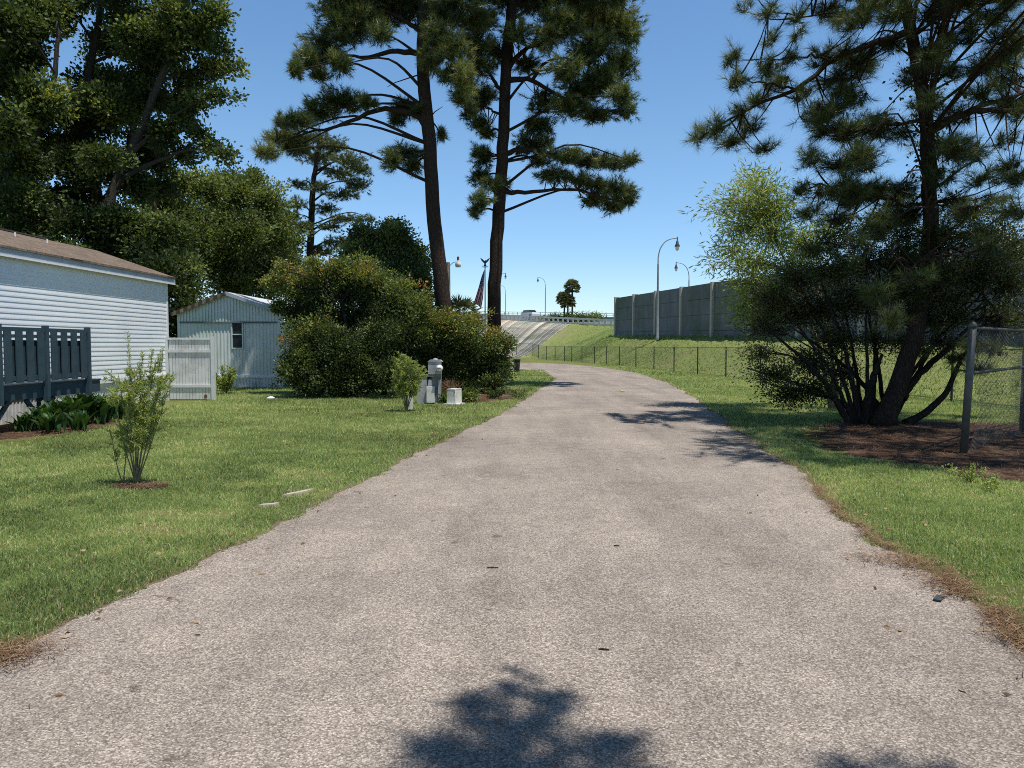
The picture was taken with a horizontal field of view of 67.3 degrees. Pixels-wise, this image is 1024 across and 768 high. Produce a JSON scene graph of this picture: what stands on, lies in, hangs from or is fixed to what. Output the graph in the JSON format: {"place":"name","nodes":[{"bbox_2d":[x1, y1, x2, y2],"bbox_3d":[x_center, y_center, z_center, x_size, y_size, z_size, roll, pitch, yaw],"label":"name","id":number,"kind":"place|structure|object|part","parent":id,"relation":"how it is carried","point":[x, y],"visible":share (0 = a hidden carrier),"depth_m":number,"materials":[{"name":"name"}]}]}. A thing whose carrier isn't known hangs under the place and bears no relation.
{"place":"outdoors","nodes":[
{"label":"outdoors","id":0,"kind":"place"},
{"bbox_2d":[359,319,569,357],"bbox_3d":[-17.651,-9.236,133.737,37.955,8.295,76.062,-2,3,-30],"label":"paved slope","id":1,"kind":"structure","parent":0,"point":[521,334],"depth_m":121.03,"materials":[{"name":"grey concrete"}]},
{"bbox_2d":[0,363,1023,767],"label":"road","id":2,"kind":"structure","parent":0,"point":[376,623],"depth_m":4.21,"materials":[{"name":"grey asphalt"}]},
{"bbox_2d":[28,417,1023,707],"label":"fallen leaves","id":3,"kind":"object","parent":2,"relation":"on","point":[394,495],"visible":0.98,"depth_m":5.88,"materials":[{"name":"brown plant"}]},
{"bbox_2d":[933,595,944,601],"bbox_3d":[2.677,1.343,4.823,0.044,0.009,0.110,2,4,40],"label":"flat chip","id":4,"kind":"object","parent":2,"relation":"on","point":[937,597],"visible":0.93,"depth_m":4.80,"materials":[{"name":"stone"}]},
{"bbox_2d":[0,351,1023,659],"bbox_3d":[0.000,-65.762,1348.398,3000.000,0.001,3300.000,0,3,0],"label":"lawn","id":5,"kind":"structure","parent":0,"point":[812,441],"depth_m":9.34,"materials":[{"name":"green plant"}]},
{"bbox_2d":[0,171,80,241],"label":"understorey tree","id":6,"kind":"object","parent":5,"relation":"on","point":[24,208],"visible":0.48,"depth_m":30.69,"materials":[{"name":"green plant"}]},
{"bbox_2d":[0,0,90,198],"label":"broadleaf tree","id":7,"kind":"object","parent":5,"relation":"on","point":[33,110],"visible":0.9,"depth_m":31.75,"materials":[{"name":"green plant"}]},
{"bbox_2d":[0,324,100,419],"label":"deck","id":8,"kind":"structure","parent":5,"relation":"on","point":[27,376],"depth_m":14.56,"materials":[{"name":"blue wood"}]},
{"bbox_2d":[0,415,133,439],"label":"mulch bed","id":9,"kind":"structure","parent":5,"relation":"on","point":[9,431],"depth_m":14.09,"materials":[{"name":"brown wood"}]},
{"bbox_2d":[5,412,41,431],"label":"lance leaf plant","id":10,"kind":"object","parent":9,"relation":"on","point":[23,422],"visible":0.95,"depth_m":14.00,"materials":[{"name":"green plant"}]},
{"bbox_2d":[18,405,55,430],"bbox_3d":[-8.732,0.629,14.268,0.527,0.475,0.698,0,3,0],"label":"lance leaf plant","id":11,"kind":"object","parent":9,"relation":"on","point":[36,411],"visible":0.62,"depth_m":14.14,"materials":[{"name":"green plant"}]},
{"bbox_2d":[29,410,66,432],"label":"lance leaf plant","id":12,"kind":"object","parent":9,"relation":"on","point":[52,422],"visible":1,"depth_m":13.92,"materials":[{"name":"green plant"}]},
{"bbox_2d":[34,398,77,421],"bbox_3d":[-8.676,0.537,14.684,0.725,0.618,0.839,-1,3,-15],"label":"lance leaf plant","id":13,"kind":"object","parent":9,"relation":"on","point":[61,407],"visible":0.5,"depth_m":14.57,"materials":[{"name":"green plant"}]},
{"bbox_2d":[51,395,85,425],"bbox_3d":[-8.644,0.513,14.914,0.814,0.642,0.790,0,3,0],"label":"lance leaf plant","id":14,"kind":"object","parent":9,"relation":"on","point":[75,405],"visible":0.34,"depth_m":14.85,"materials":[{"name":"green plant"}]},
{"bbox_2d":[63,409,99,430],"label":"lance leaf plant","id":15,"kind":"object","parent":9,"relation":"on","point":[80,419],"visible":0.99,"depth_m":14.28,"materials":[{"name":"green plant"}]},
{"bbox_2d":[55,392,110,423],"bbox_3d":[-8.472,0.482,15.243,0.796,0.671,0.885,0,3,0],"label":"lance leaf plant","id":16,"kind":"object","parent":9,"relation":"on","point":[89,403],"visible":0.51,"depth_m":15.21,"materials":[{"name":"green plant"}]},
{"bbox_2d":[85,393,117,423],"bbox_3d":[-8.380,0.481,15.608,0.832,0.638,0.792,0,3,0],"label":"lance leaf plant","id":17,"kind":"object","parent":9,"relation":"on","point":[100,416],"visible":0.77,"depth_m":15.47,"materials":[{"name":"green plant"}]},
{"bbox_2d":[106,397,118,420],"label":"lance leaf plant","id":18,"kind":"object","parent":9,"relation":"on","point":[112,411],"visible":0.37,"depth_m":15.95,"materials":[{"name":"green plant"}]},
{"bbox_2d":[97,395,127,419],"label":"lance leaf plant","id":19,"kind":"object","parent":9,"relation":"on","point":[121,410],"visible":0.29,"depth_m":16.18,"materials":[{"name":"green plant"}]},
{"bbox_2d":[0,195,147,262],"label":"understorey tree","id":20,"kind":"object","parent":5,"relation":"on","point":[75,220],"visible":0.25,"depth_m":31.61,"materials":[{"name":"green plant"}]},
{"bbox_2d":[0,228,175,424],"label":"mobile home","id":21,"kind":"object","parent":5,"relation":"on","point":[108,300],"visible":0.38,"depth_m":18.79,"materials":[{"name":"white plastic"}]},
{"bbox_2d":[38,0,194,244],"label":"broadleaf tree","id":22,"kind":"object","parent":5,"relation":"on","point":[90,162],"visible":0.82,"depth_m":34.72,"materials":[{"name":"green plant"}]},
{"bbox_2d":[117,482,171,490],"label":"mulch","id":23,"kind":"object","parent":5,"relation":"on","point":[140,485],"visible":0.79,"depth_m":8.62,"materials":[{"name":"brown wood"}]},
{"bbox_2d":[101,421,132,484],"bbox_3d":[-4.482,0.781,8.792,0.365,0.766,0.201,-1,3,-20],"label":"willow sapling","id":24,"kind":"object","parent":23,"relation":"on","point":[116,451],"visible":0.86,"depth_m":8.78,"materials":[{"name":"green plant"}]},
{"bbox_2d":[99,331,175,482],"bbox_3d":[-4.225,0.283,8.725,0.947,1.770,0.547,0,3,0],"label":"willow sapling","id":25,"kind":"object","parent":23,"relation":"on","point":[141,411],"visible":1,"depth_m":8.70,"materials":[{"name":"green plant"}]},
{"bbox_2d":[116,200,222,337],"bbox_3d":[-14.348,-3.742,32.211,4.502,8.026,5.525,0,3,0],"label":"understorey tree","id":26,"kind":"object","parent":5,"relation":"on","point":[161,239],"visible":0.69,"depth_m":32.11,"materials":[{"name":"green plant"}]},
{"bbox_2d":[94,0,254,255],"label":"broadleaf tree","id":27,"kind":"object","parent":5,"relation":"on","point":[176,20],"visible":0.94,"depth_m":34.32,"materials":[{"name":"green plant"}]},
{"bbox_2d":[136,161,238,347],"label":"olive tree","id":28,"kind":"object","parent":5,"relation":"on","point":[206,191],"visible":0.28,"depth_m":44.77,"materials":[{"name":"green plant"}]},
{"bbox_2d":[164,336,215,399],"bbox_3d":[-9.393,-0.456,22.450,1.446,1.870,0.100,0,3,0],"label":"privacy fence","id":29,"kind":"object","parent":5,"relation":"on","point":[201,379],"visible":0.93,"depth_m":22.44,"materials":[{"name":"white plastic"}]},
{"bbox_2d":[208,363,237,392],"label":"weedy plant","id":30,"kind":"object","parent":5,"relation":"on","point":[224,383],"visible":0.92,"depth_m":25.43,"materials":[{"name":"green plant"}]},
{"bbox_2d":[175,161,289,297],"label":"olive tree","id":31,"kind":"object","parent":5,"relation":"on","point":[244,228],"visible":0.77,"depth_m":46.67,"materials":[{"name":"green plant"}]},
{"bbox_2d":[170,292,324,387],"bbox_3d":[-10.642,-1.962,35.020,4.364,3.623,12.252,0,3,0],"label":"shed","id":32,"kind":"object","parent":5,"relation":"on","point":[244,330],"visible":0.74,"depth_m":29.13,"materials":[{"name":"grey metal"}]},
{"bbox_3d":[-10.398,-1.853,29.119,0.443,1.059,0.050,0,3,0],"label":"window","id":33,"kind":"part","parent":32,"relation":"part of","materials":[{"name":"metal"}]},
{"bbox_2d":[207,176,314,301],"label":"olive tree","id":34,"kind":"object","parent":5,"relation":"on","point":[273,206],"visible":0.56,"depth_m":48.08,"materials":[{"name":"green plant"}]},
{"bbox_2d":[259,502,278,507],"bbox_3d":[-2.412,1.203,7.628,0.199,0.036,0.062,-2,3,-30],"label":"concrete strip","id":35,"kind":"object","parent":5,"relation":"on","point":[272,504],"visible":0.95,"depth_m":7.62,"materials":[{"name":"beige concrete"}]},
{"bbox_2d":[0,369,553,663],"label":"soil edge","id":36,"kind":"object","parent":5,"relation":"on","point":[277,523],"visible":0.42,"depth_m":5.72,"materials":[{"name":"brown soil"}]},
{"bbox_2d":[282,488,313,496],"bbox_3d":[-2.289,1.171,8.263,0.076,0.036,0.427,2,3,33],"label":"concrete strip","id":37,"kind":"object","parent":5,"relation":"on","point":[299,492],"visible":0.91,"depth_m":8.24,"materials":[{"name":"beige concrete"}]},
{"bbox_2d":[281,125,375,268],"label":"pine tree","id":38,"kind":"object","parent":5,"relation":"on","point":[354,184],"visible":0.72,"depth_m":53.84,"materials":[{"name":"green plant"}]},
{"bbox_2d":[253,245,446,398],"bbox_3d":[-5.220,-1.805,24.259,6.337,5.088,4.412,0,3,0],"label":"bush","id":39,"kind":"object","parent":5,"relation":"on","point":[321,323],"visible":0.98,"depth_m":24.03,"materials":[{"name":"green plant"}]},
{"bbox_2d":[322,214,435,357],"bbox_3d":[-5.709,-3.575,31.931,5.597,7.192,4.409,2,4,36],"label":"vine covered tree","id":40,"kind":"object","parent":5,"relation":"on","point":[395,245],"visible":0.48,"depth_m":31.30,"materials":[{"name":"green plant"}]},
{"bbox_2d":[390,351,427,410],"bbox_3d":[-2.483,-0.063,18.592,0.946,1.480,0.703,0,3,0],"label":"bushy sapling","id":41,"kind":"object","parent":5,"relation":"on","point":[406,384],"visible":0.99,"depth_m":18.56,"materials":[{"name":"green plant"}]},
{"bbox_2d":[408,396,412,409],"bbox_3d":[-2.537,0.180,19.233,0.140,0.921,0.120,0,3,0],"label":"white post","id":42,"kind":"object","parent":5,"relation":"on","point":[410,405],"visible":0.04,"depth_m":19.20,"materials":[{"name":"paint"}]},
{"bbox_2d":[417,358,442,403],"bbox_3d":[-2.256,-0.058,21.136,0.733,1.306,0.515,0,3,0],"label":"utility pedestal","id":43,"kind":"object","parent":5,"relation":"on","point":[430,391],"visible":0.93,"depth_m":21.11,"materials":[{"name":"grey metal"}]},
{"bbox_2d":[427,386,434,402],"bbox_3d":[-2.230,0.286,21.111,0.215,0.443,0.140,0,3,0],"label":"door panel","id":44,"kind":"structure","parent":43,"relation":"in","point":[430,389],"depth_m":21.04,"materials":[{"name":"grey metal"}]},
{"bbox_2d":[446,257,460,298],"bbox_3d":[-2.747,-3.066,35.892,0.760,5.743,0.300,0,3,0],"label":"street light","id":45,"kind":"object","parent":5,"relation":"on","point":[457,263],"visible":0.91,"depth_m":35.70,"materials":[{"name":"grey metal"}]},
{"bbox_2d":[445,388,464,404],"bbox_3d":[-1.562,0.347,20.843,0.400,0.446,0.540,1,3,22],"label":"utility box","id":46,"kind":"object","parent":5,"relation":"on","point":[454,396],"visible":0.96,"depth_m":20.68,"materials":[{"name":"grey metal"}]},
{"bbox_2d":[451,295,482,318],"bbox_3d":[-1.968,-1.733,29.912,1.828,3.684,1.859,0,3,0],"label":"palm","id":47,"kind":"object","parent":5,"relation":"on","point":[459,303],"visible":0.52,"depth_m":29.63,"materials":[{"name":"green plant"}]},
{"bbox_2d":[480,258,489,330],"bbox_3d":[-1.079,-2.504,30.914,0.400,5.117,0.114,0,3,0],"label":"flagpole","id":48,"kind":"object","parent":5,"relation":"on","point":[485,261],"visible":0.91,"depth_m":30.82,"materials":[{"name":"silver metal"}]},
{"bbox_2d":[474,270,484,307],"bbox_3d":[-1.312,-3.793,30.829,0.426,1.573,0.100,0,3,0],"label":"flag","id":49,"kind":"object","parent":48,"relation":"hanging from","point":[479,297],"visible":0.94,"depth_m":30.82,"materials":[{"name":"fabric"}]},
{"bbox_2d":[462,388,520,402],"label":"mulch bed bush","id":50,"kind":"object","parent":5,"relation":"on","point":[489,398],"visible":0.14,"depth_m":23.55,"materials":[{"name":"brown wood"}]},
{"bbox_2d":[249,0,496,390],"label":"pine tree","id":51,"kind":"object","parent":50,"relation":"on","point":[350,23],"visible":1,"depth_m":26.14,"materials":[{"name":"green plant"}]},
{"bbox_2d":[438,390,446,403],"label":"strap leaf plant","id":52,"kind":"object","parent":50,"relation":"on","point":[443,398],"visible":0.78,"depth_m":21.15,"materials":[{"name":"green plant"}]},
{"bbox_2d":[442,377,461,392],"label":"dead shrub","id":53,"kind":"object","parent":50,"relation":"on","point":[447,386],"visible":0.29,"depth_m":21.95,"materials":[{"name":"brown plant"}]},
{"bbox_2d":[389,305,519,392],"bbox_3d":[-2.056,-0.993,25.709,4.727,3.332,3.188,0,3,0],"label":"flowering bush","id":54,"kind":"object","parent":50,"relation":"on","point":[467,358],"visible":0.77,"depth_m":25.33,"materials":[{"name":"green plant"}]},
{"bbox_2d":[460,386,482,402],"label":"strap leaf plant","id":55,"kind":"object","parent":50,"relation":"on","point":[469,394],"visible":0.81,"depth_m":21.59,"materials":[{"name":"green plant"}]},
{"bbox_2d":[480,387,506,398],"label":"shrub","id":56,"kind":"object","parent":50,"relation":"on","point":[493,394],"visible":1,"depth_m":22.79,"materials":[{"name":"green plant"}]},
{"bbox_2d":[0,390,1023,672],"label":"pine straw","id":57,"kind":"object","parent":5,"relation":"on","point":[946,576],"visible":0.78,"depth_m":5.37,"materials":[{"name":"brown plant"}]},
{"bbox_2d":[496,387,532,397],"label":"shrub","id":58,"kind":"object","parent":5,"relation":"on","point":[515,393],"visible":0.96,"depth_m":23.21,"materials":[{"name":"green plant"}]},
{"bbox_2d":[513,359,520,371],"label":"trash bin","id":59,"kind":"object","parent":5,"relation":"on","point":[517,367],"visible":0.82,"depth_m":46.35,"materials":[{"name":"black plastic"}]},
{"bbox_2d":[452,0,651,331],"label":"pine tree","id":60,"kind":"object","parent":5,"relation":"on","point":[604,27],"visible":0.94,"depth_m":29.30,"materials":[{"name":"green plant"}]},
{"bbox_2d":[481,343,1022,406],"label":"chain link fence","id":61,"kind":"object","parent":5,"relation":"on","point":[726,372],"visible":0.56,"depth_m":41.82,"materials":[{"name":"grey metal"}]},
{"bbox_2d":[677,155,850,408],"bbox_3d":[6.373,-2.631,19.470,4.692,6.560,3.058,0,3,0],"label":"tree","id":62,"kind":"object","parent":5,"relation":"on","point":[770,211],"visible":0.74,"depth_m":19.20,"materials":[{"name":"green plant"}]},
{"bbox_2d":[583,365,1021,644],"bbox_3d":[0.628,0.073,30.557,26.009,0.002,85.299,-1,3,-15],"label":"soil edge","id":63,"kind":"object","parent":5,"relation":"on","point":[809,481],"visible":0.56,"depth_m":6.24,"materials":[{"name":"brown soil"}]},
{"bbox_2d":[808,419,1023,481],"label":"mulch bed","id":64,"kind":"object","parent":5,"relation":"on","point":[994,452],"visible":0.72,"depth_m":12.09,"materials":[{"name":"brown wood"}]},
{"bbox_2d":[681,0,1023,425],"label":"pine tree","id":65,"kind":"object","parent":64,"relation":"on","point":[848,193],"visible":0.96,"depth_m":14.72,"materials":[{"name":"green plant"}]},
{"bbox_2d":[882,7,961,237],"bbox_3d":[7.898,-4.950,14.993,1.783,4.555,1.379,0,3,0],"label":"climbing vine","id":66,"kind":"object","parent":65,"relation":"attached to","point":[913,106],"visible":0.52,"depth_m":14.91,"materials":[{"name":"green plant"}]},
{"bbox_2d":[720,193,1023,424],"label":"tall shrub","id":67,"kind":"object","parent":64,"relation":"on","point":[803,311],"visible":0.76,"depth_m":15.50,"materials":[{"name":"green plant"}]},
{"bbox_2d":[940,462,986,482],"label":"weed","id":68,"kind":"object","parent":5,"relation":"on","point":[968,474],"visible":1,"depth_m":8.96,"materials":[{"name":"green plant"}]},
{"bbox_2d":[978,473,1000,490],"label":"weed","id":69,"kind":"object","parent":5,"relation":"on","point":[990,483],"visible":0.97,"depth_m":8.49,"materials":[{"name":"green plant"}]},
{"bbox_2d":[959,321,1023,453],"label":"tall chain link fence","id":70,"kind":"object","parent":5,"relation":"on","point":[973,328],"visible":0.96,"depth_m":11.99,"materials":[{"name":"metal"}]},
{"bbox_2d":[0,0,1023,321],"label":"sky","id":71,"kind":"structure","parent":0,"point":[548,237],"materials":[{"name":"blue"}]},
{"bbox_2d":[483,315,613,323],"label":"highway road","id":72,"kind":"structure","parent":0,"point":[597,322],"depth_m":144.81,"materials":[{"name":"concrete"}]},
{"bbox_2d":[433,312,613,325],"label":"highway railing","id":73,"kind":"object","parent":72,"relation":"on","point":[567,318],"visible":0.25,"depth_m":127.42,"materials":[{"name":"white concrete"}]},
{"bbox_2d":[521,310,539,317],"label":"parked car","id":74,"kind":"object","parent":72,"relation":"on","point":[530,312],"visible":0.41,"depth_m":145.41,"materials":[{"name":"white paint"}]},
{"bbox_2d":[467,311,613,318],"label":"highway railing","id":75,"kind":"object","parent":72,"relation":"on","point":[508,313],"visible":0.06,"depth_m":153.27,"materials":[{"name":"grey paint"}]},
{"bbox_2d":[537,277,545,315],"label":"street lamp","id":76,"kind":"object","parent":72,"relation":"on","point":[545,295],"visible":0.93,"depth_m":149.25,"materials":[{"name":"grey metal"}]},
{"bbox_2d":[538,309,607,327],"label":"palmetto hedge","id":77,"kind":"object","parent":72,"relation":"on","point":[586,315],"visible":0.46,"depth_m":132.05,"materials":[{"name":"green plant"}]},
{"bbox_2d":[555,290,570,316],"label":"palm tree","id":78,"kind":"object","parent":77,"relation":"on","point":[560,294],"visible":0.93,"depth_m":131.71,"materials":[{"name":"green plant"}]},
{"bbox_2d":[560,294,576,314],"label":"palm tree","id":79,"kind":"object","parent":77,"relation":"on","point":[571,302],"visible":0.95,"depth_m":131.69,"materials":[{"name":"green plant"}]},
{"bbox_2d":[563,278,580,311],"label":"palm tree","id":80,"kind":"object","parent":77,"relation":"on","point":[572,283],"visible":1,"depth_m":131.78,"materials":[{"name":"green plant"}]},
{"bbox_2d":[674,262,689,285],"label":"street lamp","id":81,"kind":"object","parent":72,"relation":"on","point":[675,268],"visible":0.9,"depth_m":92.38,"materials":[{"name":"grey metal"}]},
{"bbox_2d":[522,324,1022,405],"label":"grass embankment","id":82,"kind":"structure","parent":0,"point":[563,333],"depth_m":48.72,"materials":[{"name":"green plant"}]},
{"bbox_2d":[656,237,679,339],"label":"street lamp","id":83,"kind":"object","parent":82,"relation":"on","point":[677,245],"visible":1,"depth_m":66.09,"materials":[{"name":"grey metal"}]},
{"bbox_2d":[614,239,1023,342],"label":"noise barrier","id":84,"kind":"object","parent":82,"relation":"on","point":[684,311],"visible":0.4,"depth_m":61.05,"materials":[{"name":"concrete"}]}
]}

